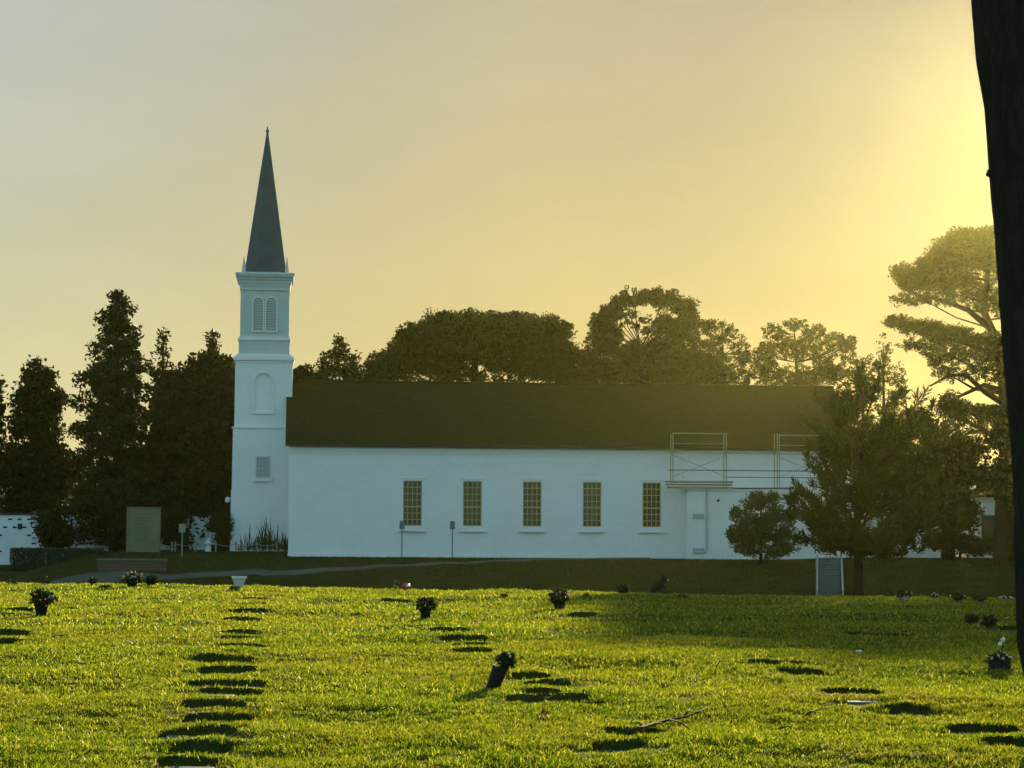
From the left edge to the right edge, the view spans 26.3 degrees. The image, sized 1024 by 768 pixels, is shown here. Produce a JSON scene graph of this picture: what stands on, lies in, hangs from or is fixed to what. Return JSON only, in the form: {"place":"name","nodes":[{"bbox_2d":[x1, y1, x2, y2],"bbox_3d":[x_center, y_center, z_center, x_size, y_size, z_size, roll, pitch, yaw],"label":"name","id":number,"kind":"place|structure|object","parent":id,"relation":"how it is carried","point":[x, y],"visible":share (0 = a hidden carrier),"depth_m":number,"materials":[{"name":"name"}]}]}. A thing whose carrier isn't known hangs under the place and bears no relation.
{"place":"outdoors","nodes":[
{"label":"outdoors","id":0,"kind":"place"},
{"bbox_2d":[7,579,16,583],"bbox_3d":[-11.075,4.401,48.501,0.261,0.165,0.251,0,-3,0],"label":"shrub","id":1,"kind":"object","parent":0,"point":[11,581],"visible":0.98,"depth_m":48.50,"materials":[{"name":"green plant"}]},
{"bbox_2d":[88,577,97,585],"bbox_3d":[-9.280,4.358,48.489,0.253,0.224,0.272,0,-3,0],"label":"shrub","id":2,"kind":"object","parent":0,"point":[94,581],"visible":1,"depth_m":48.45,"materials":[{"name":"green plant"}]},
{"bbox_2d":[50,558,649,582],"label":"path","id":3,"kind":"structure","parent":0,"point":[112,576],"depth_m":116.27,"materials":[{"name":"grey concrete"}]},
{"bbox_2d":[0,0,1000,465],"label":"sky","id":4,"kind":"structure","parent":0,"point":[761,162],"materials":[{"name":"yellow"}]},
{"bbox_2d":[0,551,1014,597],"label":"bank grass","id":5,"kind":"structure","parent":0,"point":[362,558],"depth_m":118.86,"materials":[{"name":"green plant"}]},
{"bbox_2d":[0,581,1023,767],"bbox_3d":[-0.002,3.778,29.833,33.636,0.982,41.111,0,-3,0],"label":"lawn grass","id":6,"kind":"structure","parent":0,"point":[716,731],"depth_m":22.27,"materials":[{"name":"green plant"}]},
{"bbox_2d":[0,549,1023,767],"bbox_3d":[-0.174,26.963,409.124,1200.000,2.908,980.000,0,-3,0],"label":"ground","id":7,"kind":"structure","parent":0,"point":[190,745],"depth_m":31.69,"materials":[{"name":"green plant"}]},
{"bbox_2d":[0,375,19,499],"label":"bushy tree","id":8,"kind":"object","parent":7,"relation":"on","point":[3,438],"visible":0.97,"depth_m":138.88,"materials":[{"name":"green plant"}]},
{"bbox_2d":[28,587,58,616],"bbox_3d":[-7.439,3.469,34.706,0.507,0.517,0.506,0,-3,0],"label":"potted bouquet","id":9,"kind":"object","parent":7,"relation":"on","point":[40,602],"visible":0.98,"depth_m":34.63,"materials":[{"name":"green plant"}]},
{"bbox_2d":[0,355,87,512],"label":"bushy tree","id":10,"kind":"object","parent":7,"relation":"on","point":[39,480],"visible":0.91,"depth_m":139.16,"materials":[{"name":"green plant"}]},
{"bbox_2d":[40,575,51,584],"bbox_3d":[-10.326,4.367,48.537,0.238,0.288,0.264,3,-4,-33],"label":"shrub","id":11,"kind":"object","parent":7,"relation":"on","point":[46,580],"visible":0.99,"depth_m":48.50,"materials":[{"name":"green plant"}]},
{"bbox_2d":[9,547,104,570],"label":"hedge","id":12,"kind":"object","parent":7,"relation":"on","point":[29,561],"visible":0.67,"depth_m":122.13,"materials":[{"name":"green plant"}]},
{"bbox_2d":[30,477,142,551],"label":"tree","id":13,"kind":"object","parent":7,"relation":"on","point":[110,501],"visible":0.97,"depth_m":132.25,"materials":[{"name":"green plant"}]},
{"bbox_2d":[99,584,111,587],"bbox_3d":[-8.721,4.351,46.968,0.291,0.121,0.275,0,-3,0],"label":"flower spray","id":14,"kind":"object","parent":7,"relation":"on","point":[105,586],"visible":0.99,"depth_m":46.92,"materials":[{"name":"green plant"}]},
{"bbox_2d":[0,513,217,564],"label":"block wall","id":15,"kind":"structure","parent":7,"relation":"on","point":[16,530],"depth_m":136.67,"materials":[{"name":"grey"}]},
{"bbox_2d":[59,289,175,550],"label":"tall conifer","id":16,"kind":"object","parent":7,"relation":"on","point":[118,420],"visible":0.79,"depth_m":136.05,"materials":[{"name":"green plant"}]},
{"bbox_2d":[96,558,167,570],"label":"brick wall","id":17,"kind":"structure","parent":7,"relation":"on","point":[104,564],"depth_m":116.43,"materials":[{"name":"brick"}]},
{"bbox_2d":[120,570,143,586],"bbox_3d":[-8.197,4.228,47.348,0.514,0.401,0.544,0,-3,0],"label":"potted bouquet","id":18,"kind":"object","parent":7,"relation":"on","point":[132,578],"visible":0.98,"depth_m":47.27,"materials":[{"name":"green plant"}]},
{"bbox_2d":[126,507,160,552],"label":"stone tablet","id":19,"kind":"object","parent":7,"relation":"on","point":[143,529],"visible":0.9,"depth_m":127.09,"materials":[{"name":"grey stone"}]},
{"bbox_2d":[144,574,157,584],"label":"potted bouquet","id":20,"kind":"object","parent":7,"relation":"on","point":[150,580],"visible":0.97,"depth_m":47.93,"materials":[{"name":"green plant"}]},
{"bbox_2d":[145,327,175,435],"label":"slim conifer","id":21,"kind":"object","parent":7,"relation":"on","point":[162,362],"visible":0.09,"depth_m":141.17,"materials":[{"name":"green plant"}]},
{"bbox_2d":[161,508,195,550],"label":"shrub","id":22,"kind":"object","parent":7,"relation":"on","point":[171,520],"visible":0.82,"depth_m":132.78,"materials":[{"name":"green plant"}]},
{"bbox_2d":[126,349,234,548],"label":"round tree","id":23,"kind":"object","parent":7,"relation":"on","point":[198,402],"visible":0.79,"depth_m":137.76,"materials":[{"name":"green plant"}]},
{"bbox_2d":[179,524,185,555],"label":"notice sign","id":24,"kind":"object","parent":7,"relation":"on","point":[182,528],"visible":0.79,"depth_m":121.17,"materials":[{"name":"grey"}]},
{"bbox_2d":[168,766,211,767],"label":"grave marker","id":25,"kind":"object","parent":7,"relation":"on","point":[185,766],"visible":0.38,"depth_m":15.13,"materials":[{"name":"stone"}]},
{"bbox_2d":[165,735,228,739],"bbox_3d":[-2.401,2.735,16.768,0.515,0.070,0.220,0,-3,0],"label":"grave marker","id":26,"kind":"object","parent":7,"relation":"on","point":[173,736],"visible":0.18,"depth_m":16.78,"materials":[{"name":"stone"}]},
{"bbox_2d":[180,766,214,767],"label":"grave marker","id":27,"kind":"object","parent":7,"relation":"on","point":[197,767],"visible":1,"depth_m":14.82,"materials":[{"name":"stone"}]},
{"bbox_2d":[180,753,224,755],"bbox_3d":[-2.242,2.713,15.828,0.356,0.070,0.220,0,-3,0],"label":"grave marker","id":28,"kind":"object","parent":7,"relation":"on","point":[203,753],"visible":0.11,"depth_m":15.89,"materials":[{"name":"stone"}]},
{"bbox_2d":[205,538,210,551],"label":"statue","id":29,"kind":"object","parent":7,"relation":"on","point":[207,548],"visible":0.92,"depth_m":131.03,"materials":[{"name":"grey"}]},
{"bbox_2d":[203,328,221,354],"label":"slim conifer","id":30,"kind":"object","parent":7,"relation":"on","point":[212,341],"visible":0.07,"depth_m":143.22,"materials":[{"name":"green plant"}]},
{"bbox_2d":[203,510,234,550],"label":"shrub","id":31,"kind":"object","parent":7,"relation":"on","point":[221,525],"visible":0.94,"depth_m":132.80,"materials":[{"name":"green plant"}]},
{"bbox_2d":[171,542,277,551],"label":"chain fence","id":32,"kind":"object","parent":7,"relation":"on","point":[235,544],"visible":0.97,"depth_m":130.13,"materials":[{"name":"white wood"}]},
{"bbox_2d":[192,686,260,688],"bbox_3d":[-2.812,3.012,21.520,0.677,0.070,0.220,0,-3,0],"label":"grave marker","id":33,"kind":"object","parent":7,"relation":"on","point":[234,686],"visible":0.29,"depth_m":21.58,"materials":[{"name":"stone"}]},
{"bbox_2d":[228,585,239,590],"bbox_3d":[-5.827,4.302,45.911,0.237,0.171,0.246,-2,-4,35],"label":"flower spray","id":34,"kind":"object","parent":7,"relation":"on","point":[234,588],"visible":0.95,"depth_m":45.88,"materials":[{"name":"green plant"}]},
{"bbox_2d":[232,576,246,589],"bbox_3d":[-5.753,4.214,46.171,0.322,0.316,0.322,0,-3,0],"label":"urn","id":35,"kind":"object","parent":7,"relation":"on","point":[239,581],"visible":0.94,"depth_m":46.08,"materials":[{"name":"grey stone"}]},
{"bbox_2d":[239,530,251,550],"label":"reed plant","id":36,"kind":"object","parent":7,"relation":"on","point":[247,542],"visible":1,"depth_m":131.10,"materials":[{"name":"green plant"}]},
{"bbox_2d":[249,528,260,550],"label":"reed plant","id":37,"kind":"object","parent":7,"relation":"on","point":[253,547],"visible":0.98,"depth_m":131.17,"materials":[{"name":"green plant"}]},
{"bbox_2d":[256,517,268,551],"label":"reed plant","id":38,"kind":"object","parent":7,"relation":"on","point":[261,542],"visible":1,"depth_m":131.15,"materials":[{"name":"green plant"}]},
{"bbox_2d":[256,521,279,551],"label":"reed plant","id":39,"kind":"object","parent":7,"relation":"on","point":[270,540],"visible":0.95,"depth_m":131.32,"materials":[{"name":"green plant"}]},
{"bbox_2d":[262,525,283,551],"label":"reed plant","id":40,"kind":"object","parent":7,"relation":"on","point":[279,547],"visible":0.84,"depth_m":131.56,"materials":[{"name":"green plant"}]},
{"bbox_2d":[281,531,287,551],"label":"reed plant","id":41,"kind":"object","parent":7,"relation":"on","point":[285,544],"visible":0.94,"depth_m":131.20,"materials":[{"name":"green plant"}]},
{"bbox_2d":[293,362,330,379],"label":"tree","id":42,"kind":"object","parent":7,"relation":"on","point":[301,372],"visible":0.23,"depth_m":147.83,"materials":[{"name":"green plant"}]},
{"bbox_2d":[313,332,365,379],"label":"thin tree","id":43,"kind":"object","parent":7,"relation":"on","point":[349,370],"visible":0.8,"depth_m":150.05,"materials":[{"name":"green plant"}]},
{"bbox_2d":[391,580,400,588],"bbox_3d":[-2.470,4.293,46.887,0.214,0.199,0.212,2,-4,-32],"label":"flower spray","id":44,"kind":"object","parent":7,"relation":"on","point":[397,582],"visible":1,"depth_m":46.86,"materials":[{"name":"green plant"}]},
{"bbox_2d":[399,521,404,557],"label":"parking sign","id":45,"kind":"object","parent":7,"relation":"on","point":[402,525],"visible":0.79,"depth_m":128.27,"materials":[{"name":"grey metal"}]},
{"bbox_2d":[402,583,409,589],"bbox_3d":[-2.270,4.340,46.924,0.181,0.163,0.113,0,-3,0],"label":"balloon","id":46,"kind":"object","parent":7,"relation":"on","point":[405,586],"visible":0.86,"depth_m":46.89,"materials":[{"name":"red metal"}]},
{"bbox_2d":[415,596,437,619],"bbox_3d":[-1.373,3.589,35.034,0.385,0.412,0.363,2,-4,-30],"label":"potted bouquet","id":47,"kind":"object","parent":7,"relation":"on","point":[426,609],"visible":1,"depth_m":34.97,"materials":[{"name":"green plant"}]},
{"bbox_2d":[450,521,454,557],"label":"parking sign","id":48,"kind":"object","parent":7,"relation":"on","point":[452,525],"visible":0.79,"depth_m":128.27,"materials":[{"name":"grey metal"}]},
{"bbox_2d":[362,307,587,382],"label":"umbrella pine","id":49,"kind":"object","parent":7,"relation":"on","point":[443,345],"visible":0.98,"depth_m":151.09,"materials":[{"name":"green plant"}]},
{"bbox_2d":[0,463,975,512],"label":"tree belt","id":50,"kind":"object","parent":7,"relation":"on","point":[5,497],"depth_m":220.21,"materials":[{"name":"green plant"}]},
{"bbox_2d":[486,651,517,688],"bbox_3d":[-0.099,2.764,21.038,0.236,0.450,0.240,20,-3,1],"label":"leaning vase","id":51,"kind":"object","parent":7,"relation":"on","point":[505,659],"visible":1,"depth_m":20.98,"materials":[{"name":"black metal"}]},
{"bbox_2d":[541,707,550,714],"bbox_3d":[0.278,2.686,17.955,0.090,0.077,0.066,0,-3,0],"label":"dead leaf","id":52,"kind":"object","parent":7,"relation":"on","point":[543,711],"visible":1,"depth_m":17.95,"materials":[{"name":"brown plant"}]},
{"bbox_2d":[547,586,569,609],"bbox_3d":[0.804,3.692,37.807,0.414,0.442,0.430,0,-3,0],"label":"potted bouquet","id":53,"kind":"object","parent":7,"relation":"on","point":[556,601],"visible":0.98,"depth_m":37.74,"materials":[{"name":"green plant"}]},
{"bbox_2d":[225,127,940,559],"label":"church","id":54,"kind":"structure","parent":7,"relation":"on","point":[489,469],"depth_m":131.32,"materials":[{"name":"white paint"}]},
{"bbox_2d":[399,477,425,531],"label":"window","id":55,"kind":"structure","parent":54,"relation":"in","point":[412,488],"depth_m":129.89,"materials":[{"name":"white glass"}]},
{"bbox_2d":[459,477,485,531],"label":"window","id":56,"kind":"structure","parent":54,"relation":"in","point":[472,489],"depth_m":130.24,"materials":[{"name":"white glass"}]},
{"bbox_2d":[519,478,544,531],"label":"window","id":57,"kind":"structure","parent":54,"relation":"in","point":[532,510],"depth_m":130.59,"materials":[{"name":"white glass"}]},
{"bbox_2d":[579,478,604,532],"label":"window","id":58,"kind":"structure","parent":54,"relation":"in","point":[592,490],"depth_m":130.94,"materials":[{"name":"white glass"}]},
{"bbox_2d":[639,479,664,532],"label":"window","id":59,"kind":"structure","parent":54,"relation":"in","point":[651,492],"depth_m":131.29,"materials":[{"name":"white glass"}]},
{"bbox_2d":[665,433,829,489],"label":"scaffold","id":60,"kind":"object","parent":54,"relation":"on","point":[726,470],"visible":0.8,"depth_m":130.26,"materials":[{"name":"metal"}]},
{"bbox_2d":[599,750,630,752],"bbox_3d":[0.775,2.673,15.711,0.294,0.070,0.220,0,-3,0],"label":"grave marker","id":61,"kind":"object","parent":7,"relation":"on","point":[610,751],"visible":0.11,"depth_m":15.73,"materials":[{"name":"stone"}]},
{"bbox_2d":[616,582,630,592],"bbox_3d":[2.362,4.341,46.494,0.346,0.290,0.354,0,-3,0],"label":"potted bouquet","id":62,"kind":"object","parent":7,"relation":"on","point":[622,587],"visible":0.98,"depth_m":46.42,"materials":[{"name":"green plant"}]},
{"bbox_2d":[576,285,735,384],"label":"spreading tree","id":63,"kind":"object","parent":7,"relation":"on","point":[659,358],"visible":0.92,"depth_m":153.69,"materials":[{"name":"green plant"}]},
{"bbox_2d":[650,574,669,594],"bbox_3d":[3.115,4.228,46.193,0.405,0.449,0.235,0,-3,0],"label":"plush toy","id":64,"kind":"object","parent":7,"relation":"on","point":[656,586],"visible":0.95,"depth_m":46.11,"materials":[{"name":"fabric"}]},
{"bbox_2d":[626,706,709,732],"bbox_3d":[1.233,2.663,17.402,0.533,0.109,2.648,0,-3,8],"label":"fallen twig","id":65,"kind":"object","parent":7,"relation":"on","point":[633,729],"visible":1,"depth_m":17.27,"materials":[{"name":"brown wood"}]},
{"bbox_2d":[700,319,760,384],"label":"gum tree","id":66,"kind":"object","parent":7,"relation":"on","point":[745,358],"visible":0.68,"depth_m":157.11,"materials":[{"name":"green plant"}]},
{"bbox_2d":[724,489,801,563],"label":"round headed tree","id":67,"kind":"object","parent":7,"relation":"on","point":[747,536],"visible":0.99,"depth_m":120.81,"materials":[{"name":"green plant"}]},
{"bbox_2d":[750,318,866,389],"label":"gum tree","id":68,"kind":"object","parent":7,"relation":"on","point":[819,373],"visible":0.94,"depth_m":158.08,"materials":[{"name":"green plant"}]},
{"bbox_2d":[805,706,833,715],"bbox_3d":[2.578,2.745,18.438,0.106,0.031,0.910,-1,-4,19],"label":"fallen twig","id":69,"kind":"object","parent":7,"relation":"on","point":[808,713],"visible":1,"depth_m":18.44,"materials":[{"name":"brown wood"}]},
{"bbox_2d":[815,552,843,596],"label":"stairway","id":70,"kind":"object","parent":7,"relation":"on","point":[829,580],"visible":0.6,"depth_m":114.33,"materials":[{"name":"concrete"}]},
{"bbox_2d":[847,701,878,702],"bbox_3d":[3.143,2.878,19.657,0.289,0.064,0.160,0,-3,0],"label":"grave marker","id":71,"kind":"object","parent":7,"relation":"on","point":[861,702],"visible":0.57,"depth_m":19.59,"materials":[{"name":"stone"}]},
{"bbox_2d":[781,352,984,595],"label":"young pine","id":72,"kind":"object","parent":7,"relation":"on","point":[885,444],"visible":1,"depth_m":103.05,"materials":[{"name":"green plant"}]},
{"bbox_2d":[854,333,918,476],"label":"gum tree","id":73,"kind":"object","parent":7,"relation":"on","point":[894,375],"visible":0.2,"depth_m":150.12,"materials":[{"name":"green plant"}]},
{"bbox_2d":[883,591,895,596],"bbox_3d":[7.730,4.310,44.875,0.306,0.176,0.255,-2,-4,34],"label":"flower spray","id":74,"kind":"object","parent":7,"relation":"on","point":[893,593],"visible":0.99,"depth_m":44.83,"materials":[{"name":"green plant"}]},
{"bbox_2d":[896,589,914,600],"bbox_3d":[7.689,4.133,42.839,0.379,0.261,0.337,0,-3,0],"label":"potted bouquet","id":75,"kind":"object","parent":7,"relation":"on","point":[902,594],"visible":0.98,"depth_m":42.77,"materials":[{"name":"white plant"}]},
{"bbox_2d":[931,592,938,597],"bbox_3d":[8.648,4.330,44.760,0.188,0.148,0.185,0,-3,0],"label":"flower spray","id":76,"kind":"object","parent":7,"relation":"on","point":[935,595],"visible":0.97,"depth_m":44.75,"materials":[{"name":"white plant"}]},
{"bbox_2d":[885,407,993,559],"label":"bushy tree","id":77,"kind":"object","parent":7,"relation":"on","point":[962,458],"visible":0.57,"depth_m":125.21,"materials":[{"name":"green plant"}]},
{"bbox_2d":[879,224,1014,560],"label":"tall pine","id":78,"kind":"object","parent":7,"relation":"on","point":[939,265],"visible":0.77,"depth_m":123.95,"materials":[{"name":"green plant"}]},
{"bbox_2d":[950,593,965,600],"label":"potted bouquet","id":79,"kind":"object","parent":7,"relation":"on","point":[957,598],"visible":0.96,"depth_m":42.26,"materials":[{"name":"green plant"}]},
{"bbox_2d":[917,525,1014,559],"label":"shrub","id":80,"kind":"object","parent":7,"relation":"on","point":[952,539],"visible":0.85,"depth_m":123.20,"materials":[{"name":"green plant"}]},
{"bbox_2d":[963,613,979,624],"bbox_3d":[7.242,3.717,34.480,0.267,0.228,0.267,0,-3,0],"label":"potted bouquet","id":81,"kind":"object","parent":7,"relation":"on","point":[972,618],"visible":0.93,"depth_m":34.44,"materials":[{"name":"green plant"}]},
{"bbox_2d":[955,486,995,557],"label":"outbuilding","id":82,"kind":"structure","parent":7,"relation":"on","point":[986,527],"depth_m":132.72,"materials":[{"name":"white paint"}]},
{"bbox_2d":[981,515,993,538],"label":"window","id":83,"kind":"structure","parent":82,"relation":"in","point":[987,521],"depth_m":132.71,"materials":[{"name":"glass"}]},
{"bbox_2d":[952,733,1005,734],"bbox_3d":[3.771,2.833,17.506,0.493,0.070,0.220,0,-3,0],"label":"grave marker","id":84,"kind":"object","parent":7,"relation":"on","point":[973,733],"visible":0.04,"depth_m":17.54,"materials":[{"name":"stone"}]},
{"bbox_2d":[972,595,987,602],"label":"potted bouquet","id":85,"kind":"object","parent":7,"relation":"on","point":[975,597],"visible":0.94,"depth_m":42.08,"materials":[{"name":"green plant"}]},
{"bbox_2d":[980,615,998,628],"bbox_3d":[7.046,3.517,32.335,0.285,0.241,0.280,0,-3,0],"label":"potted bouquet","id":86,"kind":"object","parent":7,"relation":"on","point":[988,621],"visible":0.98,"depth_m":32.29,"materials":[{"name":"red plant"}]},
{"bbox_2d":[973,400,1013,565],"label":"bushy tree","id":87,"kind":"object","parent":7,"relation":"on","point":[998,476],"visible":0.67,"depth_m":120.60,"materials":[{"name":"green plant"}]},
{"bbox_2d":[971,0,1023,674],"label":"shade tree","id":88,"kind":"object","parent":7,"relation":"on","point":[998,28],"visible":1,"depth_m":16.92,"materials":[{"name":"brown plant"}]},
{"bbox_2d":[983,650,1012,669],"bbox_3d":[5.358,3.043,24.107,0.340,0.243,0.333,4,-5,-45],"label":"flower basket","id":89,"kind":"object","parent":7,"relation":"on","point":[998,659],"visible":0.98,"depth_m":24.02,"materials":[{"name":"black"}]},
{"bbox_2d":[998,637,1004,649],"bbox_3d":[5.671,3.074,25.365,0.079,0.289,0.060,1,-3,-13],"label":"cut flower","id":90,"kind":"object","parent":7,"relation":"on","point":[1002,639],"visible":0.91,"depth_m":25.36,"materials":[{"name":"white plant"}]},
{"bbox_2d":[999,595,1012,599],"bbox_3d":[10.013,4.330,44.411,0.284,0.116,0.278,0,-3,0],"label":"flower spray","id":91,"kind":"object","parent":7,"relation":"on","point":[1006,597],"visible":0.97,"depth_m":44.37,"materials":[{"name":"white plant"}]}
]}

